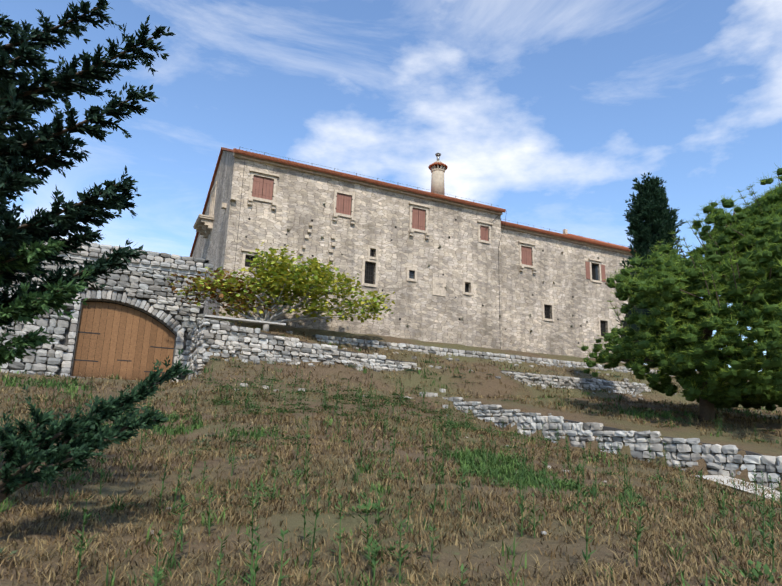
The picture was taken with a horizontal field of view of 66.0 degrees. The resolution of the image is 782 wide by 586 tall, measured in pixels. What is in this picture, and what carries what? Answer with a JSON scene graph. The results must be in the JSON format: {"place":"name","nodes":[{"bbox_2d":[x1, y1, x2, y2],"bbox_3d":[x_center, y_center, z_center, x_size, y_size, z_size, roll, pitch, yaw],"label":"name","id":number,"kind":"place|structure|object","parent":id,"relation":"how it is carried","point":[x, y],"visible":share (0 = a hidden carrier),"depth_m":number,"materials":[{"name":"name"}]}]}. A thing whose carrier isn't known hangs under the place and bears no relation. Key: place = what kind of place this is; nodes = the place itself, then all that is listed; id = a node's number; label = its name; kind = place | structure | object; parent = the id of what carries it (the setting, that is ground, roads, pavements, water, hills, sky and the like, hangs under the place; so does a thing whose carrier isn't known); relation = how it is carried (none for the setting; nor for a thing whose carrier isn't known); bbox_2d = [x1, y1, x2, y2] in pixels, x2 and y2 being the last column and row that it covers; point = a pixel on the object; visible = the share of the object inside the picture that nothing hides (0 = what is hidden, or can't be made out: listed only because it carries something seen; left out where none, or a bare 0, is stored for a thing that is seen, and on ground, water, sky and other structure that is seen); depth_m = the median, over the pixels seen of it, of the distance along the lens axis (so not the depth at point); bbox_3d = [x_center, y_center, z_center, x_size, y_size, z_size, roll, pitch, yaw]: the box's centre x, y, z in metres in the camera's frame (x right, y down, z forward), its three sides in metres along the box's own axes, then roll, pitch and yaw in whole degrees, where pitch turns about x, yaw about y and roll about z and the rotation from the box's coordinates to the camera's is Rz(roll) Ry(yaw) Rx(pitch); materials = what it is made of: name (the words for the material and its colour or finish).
{"place":"outdoors","nodes":[
{"label":"outdoors","id":0,"kind":"place"},
{"bbox_2d":[192,150,234,318],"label":"side wall","id":1,"kind":"structure","parent":0,"point":[211,247],"depth_m":39.46,"materials":[{"name":"grey stone"}]},
{"bbox_2d":[0,318,781,585],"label":"ground","id":2,"kind":"structure","parent":0,"point":[485,388],"depth_m":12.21,"materials":[{"name":"plant"}]},
{"bbox_2d":[0,0,175,366],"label":"conifer branches","id":3,"kind":"object","parent":2,"relation":"on","point":[32,238],"depth_m":7.90,"materials":[{"name":"green plant"}]},
{"bbox_2d":[0,348,194,502],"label":"branch","id":4,"kind":"object","parent":2,"relation":"on","point":[93,437],"depth_m":6.92,"materials":[{"name":"green plant"}]},
{"bbox_2d":[0,237,213,382],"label":"arch wall stones","id":5,"kind":"object","parent":2,"relation":"on","point":[142,283],"visible":0.42,"depth_m":32.23,"materials":[{"name":"grey stone"}]},
{"bbox_2d":[70,300,175,371],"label":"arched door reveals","id":6,"kind":"object","parent":5,"relation":"attached to","point":[129,306],"visible":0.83,"depth_m":32.49,"materials":[{"name":"grey stone"}]},
{"bbox_2d":[71,301,175,380],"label":"arch door planks","id":7,"kind":"object","parent":5,"relation":"in","point":[129,333],"visible":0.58,"depth_m":32.02,"materials":[{"name":"brown wood"}]},
{"bbox_2d":[74,331,173,372],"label":"gate hinges","id":8,"kind":"object","parent":7,"relation":"attached to","point":[117,359],"visible":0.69,"depth_m":31.71,"materials":[{"name":"black metal"}]},
{"bbox_2d":[165,242,394,331],"bbox_3d":[-5.612,-0.195,33.264,12.750,5.093,3.893,8,-15,-24],"label":"shrub","id":9,"kind":"object","parent":2,"relation":"on","point":[295,277],"depth_m":32.77,"materials":[{"name":"green plant"}]},
{"bbox_2d":[0,325,781,585],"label":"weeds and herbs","id":10,"kind":"object","parent":2,"relation":"on","point":[373,564],"visible":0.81,"depth_m":11.59,"materials":[{"name":"green plant"}]},
{"bbox_2d":[61,315,781,534],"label":"dry stone walls","id":11,"kind":"structure","parent":2,"relation":"on","point":[206,330],"depth_m":29.47,"materials":[{"name":"grey stone"}]},
{"bbox_2d":[219,157,632,362],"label":"building walls","id":12,"kind":"structure","parent":2,"relation":"on","point":[420,310],"depth_m":41.28,"materials":[{"name":"grey stone"}]},
{"bbox_2d":[190,147,634,256],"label":"roof tiles","id":13,"kind":"object","parent":12,"relation":"on","point":[569,236],"visible":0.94,"depth_m":42.65,"materials":[{"name":"red tile"}]},
{"bbox_2d":[239,147,624,246],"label":"roof wire posts","id":14,"kind":"object","parent":13,"relation":"on","point":[426,189],"visible":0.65,"depth_m":42.16,"materials":[{"name":"grey metal"}]},
{"bbox_2d":[431,161,444,195],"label":"chimney","id":15,"kind":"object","parent":13,"relation":"on","point":[437,180],"depth_m":45.80,"materials":[{"name":"beige paint"}]},
{"bbox_2d":[428,162,447,169],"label":"chimney cap","id":16,"kind":"object","parent":15,"relation":"on","point":[436,163],"visible":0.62,"depth_m":46.06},
{"bbox_2d":[435,153,440,160],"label":"chimney flue cap","id":17,"kind":"object","parent":16,"relation":"on","point":[438,155],"visible":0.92,"depth_m":46.57,"materials":[{"name":"grey metal"}]},
{"bbox_2d":[193,152,631,338],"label":"building stone trim","id":18,"kind":"structure","parent":12,"relation":"attached to","point":[203,225],"depth_m":41.39,"materials":[{"name":"grey stone"}]},
{"bbox_2d":[230,162,605,348],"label":"window bars and cables","id":19,"kind":"object","parent":12,"relation":"attached to","point":[370,275],"visible":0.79,"depth_m":39.65,"materials":[{"name":"black metal"}]},
{"bbox_2d":[252,176,605,281],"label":"window shutters","id":20,"kind":"object","parent":12,"relation":"attached to","point":[418,220],"depth_m":41.46,"materials":[{"name":"brown wood"}]},
{"bbox_2d":[245,178,615,343],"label":"window interiors","id":21,"kind":"object","parent":12,"relation":"attached to","point":[371,268],"depth_m":39.87,"materials":[{"name":"black"}]},
{"bbox_2d":[287,203,606,332],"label":"facade plant tufts","id":22,"kind":"object","parent":12,"relation":"attached to","point":[445,288],"visible":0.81,"depth_m":43.05,"materials":[{"name":"green plant"}]},
{"bbox_2d":[409,265,597,279],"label":"window glass","id":23,"kind":"object","parent":12,"relation":"in","point":[411,273],"visible":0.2,"depth_m":49.02,"materials":[{"name":"black glass"}]},
{"bbox_2d":[614,172,700,369],"bbox_3d":[14.978,-1.265,34.483,4.826,11.336,5.260,8,-15,-24],"label":"cypress","id":24,"kind":"object","parent":2,"relation":"on","point":[650,220],"depth_m":34.28,"materials":[{"name":"green plant"}]},
{"bbox_2d":[578,168,781,410],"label":"tree foliage","id":25,"kind":"object","parent":2,"relation":"on","point":[681,318],"visible":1,"depth_m":24.21,"materials":[{"name":"broad green leaves"}]},
{"bbox_2d":[609,178,780,422],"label":"pine trunk and limbs","id":26,"kind":"object","parent":2,"relation":"on","point":[706,410],"visible":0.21,"depth_m":25.50,"materials":[{"name":"brown plant"}]},
{"bbox_2d":[0,0,781,371],"label":"sky","id":27,"kind":"structure","parent":0,"point":[547,113],"materials":[{"name":"blue"}]},
{"bbox_2d":[696,475,780,500],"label":"concrete path","id":28,"kind":"structure","parent":0,"point":[712,477],"depth_m":17.88,"materials":[{"name":"white concrete"}]}
]}

